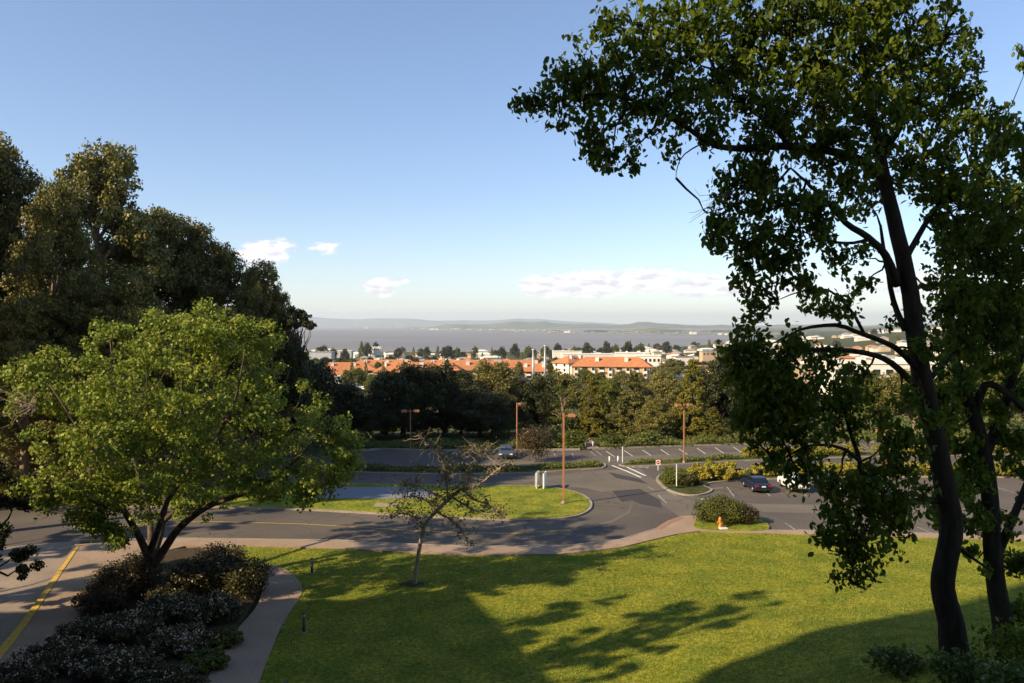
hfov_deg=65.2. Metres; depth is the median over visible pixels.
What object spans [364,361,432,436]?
tree
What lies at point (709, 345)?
tree
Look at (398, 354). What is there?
tree
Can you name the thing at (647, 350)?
house
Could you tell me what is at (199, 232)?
eucalyptus tree
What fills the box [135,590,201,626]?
shrub
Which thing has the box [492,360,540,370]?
apartment building
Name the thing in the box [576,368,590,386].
tree
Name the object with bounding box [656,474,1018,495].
traffic island kerb
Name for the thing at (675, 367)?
tree
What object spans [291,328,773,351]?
water
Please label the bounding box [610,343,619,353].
tree
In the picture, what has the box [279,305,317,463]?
eucalyptus tree
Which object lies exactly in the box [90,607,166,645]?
shrub
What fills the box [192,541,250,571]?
shrub
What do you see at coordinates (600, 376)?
tree
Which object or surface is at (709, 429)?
conifer tree
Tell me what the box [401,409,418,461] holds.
street lamp
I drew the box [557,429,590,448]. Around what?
shrub
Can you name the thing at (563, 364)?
apartment building
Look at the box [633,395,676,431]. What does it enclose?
tree
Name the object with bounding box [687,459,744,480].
hedge
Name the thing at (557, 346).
tree
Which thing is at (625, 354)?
warehouse
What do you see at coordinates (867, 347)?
house
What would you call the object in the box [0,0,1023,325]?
sky
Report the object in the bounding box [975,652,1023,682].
shrub
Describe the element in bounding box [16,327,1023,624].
ground
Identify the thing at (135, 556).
shrub
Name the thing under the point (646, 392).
tree
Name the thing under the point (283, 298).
eucalyptus tree
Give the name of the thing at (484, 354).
house
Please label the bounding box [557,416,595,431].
tree
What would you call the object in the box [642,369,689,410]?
tree
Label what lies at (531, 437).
tree
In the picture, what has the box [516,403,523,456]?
street lamp
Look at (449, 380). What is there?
tree
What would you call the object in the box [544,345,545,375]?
utility pole
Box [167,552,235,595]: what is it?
shrub
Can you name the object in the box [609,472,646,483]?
asphalt patch
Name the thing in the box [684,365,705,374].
tree
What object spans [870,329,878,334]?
tree
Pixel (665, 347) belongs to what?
tree
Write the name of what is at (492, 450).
kerb
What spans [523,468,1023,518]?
worn lane
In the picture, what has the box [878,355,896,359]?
house
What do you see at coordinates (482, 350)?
house
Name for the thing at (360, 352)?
tree
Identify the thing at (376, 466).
undergrowth
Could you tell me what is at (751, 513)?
shrub
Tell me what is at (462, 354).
tree
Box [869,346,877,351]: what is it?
house
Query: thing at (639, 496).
asphalt patch
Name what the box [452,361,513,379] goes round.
apartment building
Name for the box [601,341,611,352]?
tree
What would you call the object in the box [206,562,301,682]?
garden path
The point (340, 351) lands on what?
warehouse
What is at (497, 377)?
tree
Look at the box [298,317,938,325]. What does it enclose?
mountains
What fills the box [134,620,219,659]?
shrub
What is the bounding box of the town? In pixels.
[343,325,789,333]
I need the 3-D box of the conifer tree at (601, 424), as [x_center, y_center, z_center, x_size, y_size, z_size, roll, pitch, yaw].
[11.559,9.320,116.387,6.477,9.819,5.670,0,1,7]
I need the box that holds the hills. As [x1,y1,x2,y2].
[359,321,930,328]
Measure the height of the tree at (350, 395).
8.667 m
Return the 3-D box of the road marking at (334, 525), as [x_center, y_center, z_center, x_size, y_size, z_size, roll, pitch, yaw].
[-14.065,14.718,63.465,37.284,0.001,2.370,0,1,4]
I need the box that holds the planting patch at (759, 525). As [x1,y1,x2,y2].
[694,517,769,530]
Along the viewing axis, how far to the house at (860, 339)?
2159.64 m
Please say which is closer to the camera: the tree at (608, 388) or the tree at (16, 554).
the tree at (16, 554)
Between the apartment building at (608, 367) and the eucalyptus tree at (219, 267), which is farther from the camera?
the apartment building at (608, 367)
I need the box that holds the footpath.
[585,438,598,449]
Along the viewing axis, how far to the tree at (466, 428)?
120.22 m
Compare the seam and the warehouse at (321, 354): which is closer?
the seam
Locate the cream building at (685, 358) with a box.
[672,355,693,365]
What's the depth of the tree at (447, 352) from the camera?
1496.73 m
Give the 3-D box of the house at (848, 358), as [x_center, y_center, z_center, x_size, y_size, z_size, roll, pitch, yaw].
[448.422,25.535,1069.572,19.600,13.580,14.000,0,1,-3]
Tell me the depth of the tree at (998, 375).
122.95 m
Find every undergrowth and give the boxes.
[326,436,583,448]
[355,459,600,470]
[598,428,1011,447]
[628,452,862,463]
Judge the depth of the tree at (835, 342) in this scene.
1867.44 m
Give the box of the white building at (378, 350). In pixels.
[370,346,382,354]
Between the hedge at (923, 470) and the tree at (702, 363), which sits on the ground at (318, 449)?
the tree at (702, 363)
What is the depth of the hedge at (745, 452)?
97.40 m
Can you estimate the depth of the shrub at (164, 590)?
45.40 m
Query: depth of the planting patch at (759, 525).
63.14 m
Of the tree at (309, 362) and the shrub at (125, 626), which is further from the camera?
the tree at (309, 362)
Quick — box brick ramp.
[657,517,682,528]
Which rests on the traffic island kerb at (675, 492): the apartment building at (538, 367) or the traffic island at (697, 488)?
the traffic island at (697, 488)
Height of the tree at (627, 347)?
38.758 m
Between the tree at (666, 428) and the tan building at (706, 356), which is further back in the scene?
the tan building at (706, 356)
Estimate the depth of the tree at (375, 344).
1597.93 m
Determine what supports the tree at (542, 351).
on the ground at (318, 449)
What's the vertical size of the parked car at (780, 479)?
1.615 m
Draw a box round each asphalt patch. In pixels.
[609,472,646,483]
[613,489,661,507]
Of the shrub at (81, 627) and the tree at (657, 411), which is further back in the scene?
the tree at (657, 411)
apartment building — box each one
[324,362,377,380]
[358,359,412,365]
[373,362,465,374]
[423,360,484,361]
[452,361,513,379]
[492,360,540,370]
[519,363,551,380]
[552,355,582,375]
[570,357,652,381]
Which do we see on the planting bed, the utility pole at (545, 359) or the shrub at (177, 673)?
the shrub at (177, 673)
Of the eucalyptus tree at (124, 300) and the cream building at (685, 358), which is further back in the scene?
the cream building at (685, 358)
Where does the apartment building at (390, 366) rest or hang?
on the ground at (318, 449)
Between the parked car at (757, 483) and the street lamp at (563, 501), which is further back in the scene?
the parked car at (757, 483)
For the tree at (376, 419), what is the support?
on the ground at (318, 449)
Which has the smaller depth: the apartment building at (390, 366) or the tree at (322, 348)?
the apartment building at (390, 366)
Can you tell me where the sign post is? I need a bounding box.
[676,464,677,485]
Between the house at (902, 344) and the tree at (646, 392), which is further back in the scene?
the house at (902, 344)
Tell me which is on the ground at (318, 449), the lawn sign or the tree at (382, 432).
the tree at (382, 432)
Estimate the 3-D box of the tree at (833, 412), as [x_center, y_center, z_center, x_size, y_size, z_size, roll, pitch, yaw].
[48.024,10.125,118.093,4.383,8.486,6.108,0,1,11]
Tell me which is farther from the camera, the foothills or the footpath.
the foothills
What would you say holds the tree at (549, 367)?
on the ground at (318, 449)
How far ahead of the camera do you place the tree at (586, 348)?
1496.53 m
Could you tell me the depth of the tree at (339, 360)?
681.71 m
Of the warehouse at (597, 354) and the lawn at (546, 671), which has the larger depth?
the warehouse at (597, 354)
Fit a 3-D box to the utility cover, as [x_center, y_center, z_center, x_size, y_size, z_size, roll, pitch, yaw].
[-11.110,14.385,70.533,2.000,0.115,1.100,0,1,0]
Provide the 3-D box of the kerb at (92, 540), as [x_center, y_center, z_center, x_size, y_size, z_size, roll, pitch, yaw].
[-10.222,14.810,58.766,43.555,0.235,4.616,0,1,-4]
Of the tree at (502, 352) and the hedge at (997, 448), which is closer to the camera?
the hedge at (997, 448)
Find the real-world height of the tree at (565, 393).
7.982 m
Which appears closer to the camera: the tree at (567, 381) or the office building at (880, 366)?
the tree at (567, 381)
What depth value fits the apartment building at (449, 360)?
519.22 m
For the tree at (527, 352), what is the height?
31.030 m
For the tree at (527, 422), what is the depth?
126.46 m
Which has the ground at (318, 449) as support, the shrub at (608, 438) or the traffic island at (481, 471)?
the shrub at (608, 438)
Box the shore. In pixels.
[301,326,789,336]
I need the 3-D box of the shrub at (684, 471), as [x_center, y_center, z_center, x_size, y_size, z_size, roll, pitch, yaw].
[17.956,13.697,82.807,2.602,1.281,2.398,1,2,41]
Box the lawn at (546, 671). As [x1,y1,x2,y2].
[205,532,1023,682]
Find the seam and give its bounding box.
[589,503,633,527]
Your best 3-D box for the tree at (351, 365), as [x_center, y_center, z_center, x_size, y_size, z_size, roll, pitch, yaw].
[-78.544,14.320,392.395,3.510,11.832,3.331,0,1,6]
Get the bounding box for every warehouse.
[309,351,334,359]
[337,350,353,357]
[552,350,581,357]
[560,352,614,357]
[614,351,649,356]
[635,353,660,368]
[791,359,836,383]
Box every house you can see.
[384,353,403,357]
[472,349,487,353]
[475,353,489,357]
[480,356,502,360]
[644,349,658,352]
[666,354,688,358]
[684,349,696,352]
[688,345,696,348]
[697,348,712,350]
[839,356,854,359]
[840,335,852,338]
[854,337,870,340]
[865,345,874,350]
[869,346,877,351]
[878,345,890,351]
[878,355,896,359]
[895,343,906,346]
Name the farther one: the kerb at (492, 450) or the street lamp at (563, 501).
the kerb at (492, 450)
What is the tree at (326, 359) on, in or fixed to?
on the ground at (318, 449)
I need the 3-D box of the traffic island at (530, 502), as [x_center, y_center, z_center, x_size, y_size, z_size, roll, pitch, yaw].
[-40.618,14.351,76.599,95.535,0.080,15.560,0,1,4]
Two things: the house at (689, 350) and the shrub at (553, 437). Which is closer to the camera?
the shrub at (553, 437)
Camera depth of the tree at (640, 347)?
1496.70 m
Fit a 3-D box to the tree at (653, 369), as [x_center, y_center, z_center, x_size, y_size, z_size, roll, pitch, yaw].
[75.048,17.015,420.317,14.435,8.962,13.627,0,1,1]
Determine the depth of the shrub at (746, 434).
108.61 m
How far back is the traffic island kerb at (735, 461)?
93.37 m
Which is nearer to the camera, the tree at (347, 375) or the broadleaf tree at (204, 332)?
the broadleaf tree at (204, 332)
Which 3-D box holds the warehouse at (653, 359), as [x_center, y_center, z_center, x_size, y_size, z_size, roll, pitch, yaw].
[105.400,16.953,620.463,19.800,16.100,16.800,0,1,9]
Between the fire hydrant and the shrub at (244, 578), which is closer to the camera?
the shrub at (244, 578)
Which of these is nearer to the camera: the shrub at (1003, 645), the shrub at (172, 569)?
the shrub at (1003, 645)
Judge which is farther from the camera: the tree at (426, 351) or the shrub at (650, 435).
the tree at (426, 351)
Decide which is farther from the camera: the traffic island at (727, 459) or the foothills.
the foothills
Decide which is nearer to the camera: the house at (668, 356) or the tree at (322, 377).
the tree at (322, 377)
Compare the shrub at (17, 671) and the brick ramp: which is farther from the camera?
the brick ramp
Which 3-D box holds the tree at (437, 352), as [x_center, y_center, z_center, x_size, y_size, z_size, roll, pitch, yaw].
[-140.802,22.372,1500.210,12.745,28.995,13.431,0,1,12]
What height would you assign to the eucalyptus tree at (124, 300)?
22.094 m
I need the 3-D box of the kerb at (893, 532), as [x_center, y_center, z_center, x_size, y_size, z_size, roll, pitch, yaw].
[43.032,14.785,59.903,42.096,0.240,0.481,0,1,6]
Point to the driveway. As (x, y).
(18, 599)
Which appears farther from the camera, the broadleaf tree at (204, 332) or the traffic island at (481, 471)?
the traffic island at (481, 471)
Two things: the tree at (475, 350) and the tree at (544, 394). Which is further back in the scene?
the tree at (475, 350)
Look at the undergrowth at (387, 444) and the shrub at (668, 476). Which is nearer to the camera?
the shrub at (668, 476)
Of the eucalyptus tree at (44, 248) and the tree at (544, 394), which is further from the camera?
the tree at (544, 394)
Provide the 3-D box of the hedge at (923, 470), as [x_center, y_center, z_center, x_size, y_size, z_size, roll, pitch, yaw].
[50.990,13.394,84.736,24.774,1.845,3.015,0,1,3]
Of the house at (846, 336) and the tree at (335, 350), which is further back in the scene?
the house at (846, 336)
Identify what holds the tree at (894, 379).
on the ground at (318, 449)
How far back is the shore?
13607.32 m
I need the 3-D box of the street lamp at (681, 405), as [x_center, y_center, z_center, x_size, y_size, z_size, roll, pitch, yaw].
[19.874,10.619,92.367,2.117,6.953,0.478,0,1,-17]
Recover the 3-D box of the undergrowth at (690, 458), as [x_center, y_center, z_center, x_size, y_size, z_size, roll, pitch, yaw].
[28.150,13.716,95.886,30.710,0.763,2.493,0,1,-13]
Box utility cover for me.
[374,503,397,506]
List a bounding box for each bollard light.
[301,612,307,633]
[309,558,314,573]
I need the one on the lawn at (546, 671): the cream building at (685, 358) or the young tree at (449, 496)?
the young tree at (449, 496)
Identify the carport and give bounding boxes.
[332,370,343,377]
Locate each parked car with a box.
[498,444,513,458]
[741,476,771,491]
[777,474,809,491]
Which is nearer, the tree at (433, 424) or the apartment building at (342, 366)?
the tree at (433, 424)
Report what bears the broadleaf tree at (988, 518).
on the lawn at (546, 671)
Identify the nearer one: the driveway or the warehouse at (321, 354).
the driveway
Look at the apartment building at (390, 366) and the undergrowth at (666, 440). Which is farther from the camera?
the apartment building at (390, 366)
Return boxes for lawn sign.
[535,471,546,488]
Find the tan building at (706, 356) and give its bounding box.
[699,350,716,361]
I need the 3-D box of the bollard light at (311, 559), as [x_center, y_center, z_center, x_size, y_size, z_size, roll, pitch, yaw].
[-12.880,14.468,51.509,0.374,1.050,0.365,0,1,0]
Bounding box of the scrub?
[249,402,1023,436]
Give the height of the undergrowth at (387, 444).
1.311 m
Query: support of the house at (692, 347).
on the ground at (318, 449)
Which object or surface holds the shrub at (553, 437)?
on the ground at (318, 449)
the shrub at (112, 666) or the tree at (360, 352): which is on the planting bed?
the shrub at (112, 666)
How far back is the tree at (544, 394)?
119.96 m
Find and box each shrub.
[0,653,60,682]
[8,634,103,674]
[53,614,107,641]
[62,642,167,682]
[70,583,128,615]
[81,559,160,599]
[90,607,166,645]
[105,549,168,581]
[128,662,211,682]
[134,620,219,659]
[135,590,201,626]
[141,582,185,599]
[162,557,194,586]
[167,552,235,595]
[172,588,243,625]
[182,646,230,673]
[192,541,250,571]
[206,626,245,648]
[219,556,276,601]
[524,428,557,448]
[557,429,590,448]
[596,432,624,446]
[632,429,662,445]
[659,470,680,483]
[661,466,681,474]
[675,467,687,475]
[675,473,701,486]
[690,491,749,524]
[734,426,764,442]
[735,503,761,523]
[862,642,928,681]
[918,645,989,682]
[966,615,1023,670]
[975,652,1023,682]
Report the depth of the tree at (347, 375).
319.53 m
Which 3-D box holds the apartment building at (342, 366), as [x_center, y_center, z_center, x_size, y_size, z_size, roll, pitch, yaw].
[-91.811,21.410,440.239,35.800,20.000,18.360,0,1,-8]
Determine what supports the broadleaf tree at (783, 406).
on the lawn at (546, 671)
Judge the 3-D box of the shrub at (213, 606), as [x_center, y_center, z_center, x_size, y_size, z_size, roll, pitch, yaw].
[-16.279,14.315,42.956,3.718,1.669,3.566,0,1,0]
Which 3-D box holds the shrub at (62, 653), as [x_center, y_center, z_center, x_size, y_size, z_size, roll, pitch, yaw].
[-21.163,14.613,37.277,3.884,1.306,3.411,0,1,0]
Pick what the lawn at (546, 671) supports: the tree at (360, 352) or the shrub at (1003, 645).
the shrub at (1003, 645)
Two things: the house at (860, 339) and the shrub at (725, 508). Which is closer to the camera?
the shrub at (725, 508)
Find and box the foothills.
[544,325,968,331]
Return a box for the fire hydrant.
[717,517,727,528]
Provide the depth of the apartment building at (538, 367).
444.48 m
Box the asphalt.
[0,442,1023,545]
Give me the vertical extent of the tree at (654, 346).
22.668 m
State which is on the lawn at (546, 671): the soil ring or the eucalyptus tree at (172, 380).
the soil ring
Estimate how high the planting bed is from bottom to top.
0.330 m
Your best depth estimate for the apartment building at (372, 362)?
498.20 m
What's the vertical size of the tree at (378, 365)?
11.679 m
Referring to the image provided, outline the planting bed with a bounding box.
[47,547,255,682]
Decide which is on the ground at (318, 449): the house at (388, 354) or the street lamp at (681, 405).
the house at (388, 354)
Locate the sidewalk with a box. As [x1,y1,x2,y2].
[0,515,1023,663]
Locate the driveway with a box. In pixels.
[0,541,81,644]
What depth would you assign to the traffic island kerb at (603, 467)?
86.39 m
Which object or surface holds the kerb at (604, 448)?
on the ground at (318, 449)
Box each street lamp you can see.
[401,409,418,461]
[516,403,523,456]
[561,413,575,503]
[675,403,692,462]
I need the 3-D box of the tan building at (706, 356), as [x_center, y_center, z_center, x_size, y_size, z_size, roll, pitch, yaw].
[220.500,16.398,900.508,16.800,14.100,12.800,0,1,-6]
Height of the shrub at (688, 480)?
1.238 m
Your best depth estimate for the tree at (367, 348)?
1478.32 m
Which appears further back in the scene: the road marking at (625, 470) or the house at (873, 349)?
the house at (873, 349)
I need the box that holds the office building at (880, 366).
[817,357,948,393]
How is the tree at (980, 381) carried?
on the ground at (318, 449)
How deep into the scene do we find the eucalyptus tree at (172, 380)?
78.94 m
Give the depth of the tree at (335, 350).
1199.81 m
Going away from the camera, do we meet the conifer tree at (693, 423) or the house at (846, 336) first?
the conifer tree at (693, 423)
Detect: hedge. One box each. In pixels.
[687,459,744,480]
[741,443,865,456]
[744,461,867,475]
[869,442,1007,453]
[879,460,1023,475]
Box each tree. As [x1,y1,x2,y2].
[0,130,46,470]
[0,178,107,492]
[0,212,39,459]
[0,294,101,497]
[0,297,371,591]
[0,460,46,580]
[1,136,174,476]
[39,264,192,494]
[100,203,210,462]
[140,305,273,483]
[144,212,239,439]
[163,238,256,453]
[219,258,296,464]
[232,302,313,453]
[251,285,305,458]
[277,334,316,465]
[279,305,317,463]
[299,359,347,443]
[309,426,343,435]
[315,345,328,350]
[319,380,372,432]
[320,356,330,362]
[330,347,337,359]
[333,358,347,361]
[340,348,349,360]
[340,370,353,383]
[342,398,409,438]
[349,359,354,380]
[352,367,365,389]
[356,341,364,360]
[362,373,377,390]
[363,342,371,356]
[364,361,368,377]
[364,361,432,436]
[372,341,378,357]
[372,426,400,434]
[374,362,381,367]
[377,427,518,583]
[393,347,402,358]
[405,411,453,433]
[407,362,492,435]
[409,356,419,361]
[423,346,430,355]
[435,346,439,357]
[439,346,453,358]
[447,413,484,434]
[450,385,515,437]
[453,346,459,357]
[457,358,536,433]
[458,351,467,356]
[470,346,478,357]
[497,346,506,358]
[507,0,1023,660]
[508,373,571,429]
[509,421,558,462]
[510,343,519,357]
[514,360,524,377]
[518,418,552,429]
[524,346,536,358]
[540,344,549,357]
[546,362,553,372]
[546,385,575,435]
[548,368,587,424]
[553,342,562,349]
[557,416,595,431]
[570,372,613,436]
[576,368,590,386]
[581,342,593,352]
[592,373,607,385]
[594,376,623,413]
[596,412,628,430]
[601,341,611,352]
[606,370,648,436]
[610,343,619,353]
[613,370,629,388]
[613,385,655,424]
[621,341,634,351]
[633,373,648,387]
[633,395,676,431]
[634,342,645,351]
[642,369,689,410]
[651,366,663,381]
[652,343,660,348]
[652,420,685,433]
[657,359,683,375]
[660,341,672,355]
[662,358,685,375]
[666,358,716,438]
[673,345,680,350]
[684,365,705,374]
[688,355,748,432]
[694,407,729,441]
[698,361,707,364]
[707,340,712,347]
[725,420,753,432]
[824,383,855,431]
[832,340,840,346]
[840,370,901,430]
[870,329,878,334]
[871,368,964,433]
[922,43,1023,640]
[936,362,1000,430]
[974,353,1023,426]
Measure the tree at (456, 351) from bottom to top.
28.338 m
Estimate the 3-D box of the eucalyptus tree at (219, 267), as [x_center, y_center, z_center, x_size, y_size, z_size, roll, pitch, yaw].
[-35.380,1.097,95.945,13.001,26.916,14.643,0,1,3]
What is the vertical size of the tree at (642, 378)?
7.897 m
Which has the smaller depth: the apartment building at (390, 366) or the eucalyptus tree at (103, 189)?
the eucalyptus tree at (103, 189)
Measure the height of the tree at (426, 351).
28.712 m
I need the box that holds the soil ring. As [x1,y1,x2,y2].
[397,580,427,587]
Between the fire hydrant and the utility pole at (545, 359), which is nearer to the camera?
the fire hydrant
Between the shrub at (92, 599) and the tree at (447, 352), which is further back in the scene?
the tree at (447, 352)
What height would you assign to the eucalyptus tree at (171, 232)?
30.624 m
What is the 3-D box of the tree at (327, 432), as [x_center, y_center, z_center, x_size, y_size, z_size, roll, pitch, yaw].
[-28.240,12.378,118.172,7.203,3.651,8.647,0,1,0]
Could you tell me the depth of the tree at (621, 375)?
328.81 m
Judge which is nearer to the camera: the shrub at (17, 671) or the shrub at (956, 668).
the shrub at (956, 668)
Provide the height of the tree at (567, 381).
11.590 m
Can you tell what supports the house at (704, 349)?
on the ground at (318, 449)
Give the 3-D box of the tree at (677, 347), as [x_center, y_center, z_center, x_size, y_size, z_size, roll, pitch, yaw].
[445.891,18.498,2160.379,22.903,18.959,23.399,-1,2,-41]
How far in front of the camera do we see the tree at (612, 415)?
123.38 m
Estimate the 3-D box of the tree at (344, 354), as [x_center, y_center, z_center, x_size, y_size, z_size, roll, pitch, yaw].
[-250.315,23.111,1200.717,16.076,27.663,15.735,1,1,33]
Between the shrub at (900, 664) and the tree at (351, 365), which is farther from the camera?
the tree at (351, 365)
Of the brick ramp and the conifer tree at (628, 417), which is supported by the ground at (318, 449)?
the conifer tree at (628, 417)
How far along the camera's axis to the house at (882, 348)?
1420.62 m
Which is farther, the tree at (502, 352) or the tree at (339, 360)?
the tree at (502, 352)
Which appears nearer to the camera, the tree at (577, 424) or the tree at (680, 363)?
the tree at (577, 424)
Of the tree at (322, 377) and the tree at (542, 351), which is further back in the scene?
the tree at (542, 351)
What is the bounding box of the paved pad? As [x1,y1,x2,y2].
[314,487,435,498]
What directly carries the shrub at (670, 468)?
on the traffic island at (697, 488)
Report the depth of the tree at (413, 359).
950.86 m
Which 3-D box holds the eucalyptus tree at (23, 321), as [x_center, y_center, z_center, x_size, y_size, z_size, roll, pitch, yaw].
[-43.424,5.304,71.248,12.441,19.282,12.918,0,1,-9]
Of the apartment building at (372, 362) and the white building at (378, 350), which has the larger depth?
the white building at (378, 350)
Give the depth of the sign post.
78.98 m
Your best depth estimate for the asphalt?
65.99 m
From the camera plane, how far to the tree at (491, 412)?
111.87 m
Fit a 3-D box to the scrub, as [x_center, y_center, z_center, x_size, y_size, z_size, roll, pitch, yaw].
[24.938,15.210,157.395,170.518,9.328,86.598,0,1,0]
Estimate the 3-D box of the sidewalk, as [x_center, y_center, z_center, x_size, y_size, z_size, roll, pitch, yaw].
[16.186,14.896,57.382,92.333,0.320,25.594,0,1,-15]
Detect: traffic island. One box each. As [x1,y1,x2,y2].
[3,475,588,518]
[355,463,603,472]
[621,450,1016,465]
[659,468,1008,493]
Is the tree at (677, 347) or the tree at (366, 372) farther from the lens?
the tree at (677, 347)
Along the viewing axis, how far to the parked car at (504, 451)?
95.87 m
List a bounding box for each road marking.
[120,521,562,533]
[611,465,639,476]
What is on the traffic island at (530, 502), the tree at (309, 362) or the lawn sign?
the lawn sign
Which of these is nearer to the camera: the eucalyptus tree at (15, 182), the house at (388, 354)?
the eucalyptus tree at (15, 182)
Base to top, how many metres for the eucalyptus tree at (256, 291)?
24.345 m
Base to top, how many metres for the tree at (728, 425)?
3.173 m
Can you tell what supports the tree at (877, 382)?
on the ground at (318, 449)
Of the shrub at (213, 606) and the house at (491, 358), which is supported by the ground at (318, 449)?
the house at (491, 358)
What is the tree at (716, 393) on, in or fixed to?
on the ground at (318, 449)
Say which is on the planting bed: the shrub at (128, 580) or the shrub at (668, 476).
the shrub at (128, 580)
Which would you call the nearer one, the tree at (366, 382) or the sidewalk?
the sidewalk
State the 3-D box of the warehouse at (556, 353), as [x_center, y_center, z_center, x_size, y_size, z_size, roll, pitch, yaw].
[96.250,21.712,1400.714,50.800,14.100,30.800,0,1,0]
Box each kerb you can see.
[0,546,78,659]
[1,476,591,520]
[80,528,656,546]
[345,448,579,452]
[352,462,605,474]
[592,441,963,449]
[618,449,1009,466]
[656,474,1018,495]
[797,529,1023,535]
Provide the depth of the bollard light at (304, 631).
41.56 m
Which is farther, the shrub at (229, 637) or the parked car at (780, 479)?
the parked car at (780, 479)
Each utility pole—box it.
[532,349,534,374]
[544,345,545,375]
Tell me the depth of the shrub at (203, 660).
37.03 m
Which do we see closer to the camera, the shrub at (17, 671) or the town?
the shrub at (17, 671)
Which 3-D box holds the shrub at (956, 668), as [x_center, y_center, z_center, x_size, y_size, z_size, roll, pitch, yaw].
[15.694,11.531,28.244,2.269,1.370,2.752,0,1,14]
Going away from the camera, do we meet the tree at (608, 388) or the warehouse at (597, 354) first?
the tree at (608, 388)
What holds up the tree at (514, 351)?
on the ground at (318, 449)
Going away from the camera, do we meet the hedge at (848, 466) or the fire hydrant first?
the fire hydrant
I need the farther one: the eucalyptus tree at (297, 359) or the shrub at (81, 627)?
the eucalyptus tree at (297, 359)
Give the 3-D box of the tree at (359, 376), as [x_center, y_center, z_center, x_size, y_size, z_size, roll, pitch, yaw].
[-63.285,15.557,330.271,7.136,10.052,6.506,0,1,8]
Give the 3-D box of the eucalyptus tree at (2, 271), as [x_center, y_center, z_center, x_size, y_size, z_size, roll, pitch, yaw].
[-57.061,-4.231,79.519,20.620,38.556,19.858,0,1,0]
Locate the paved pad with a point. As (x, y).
(368, 492)
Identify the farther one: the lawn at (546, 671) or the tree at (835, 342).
the tree at (835, 342)
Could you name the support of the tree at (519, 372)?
on the ground at (318, 449)
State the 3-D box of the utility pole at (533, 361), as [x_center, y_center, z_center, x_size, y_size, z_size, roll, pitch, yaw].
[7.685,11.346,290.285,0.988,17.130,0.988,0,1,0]
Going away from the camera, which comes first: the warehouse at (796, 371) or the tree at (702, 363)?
the warehouse at (796, 371)
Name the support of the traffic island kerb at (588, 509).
on the asphalt

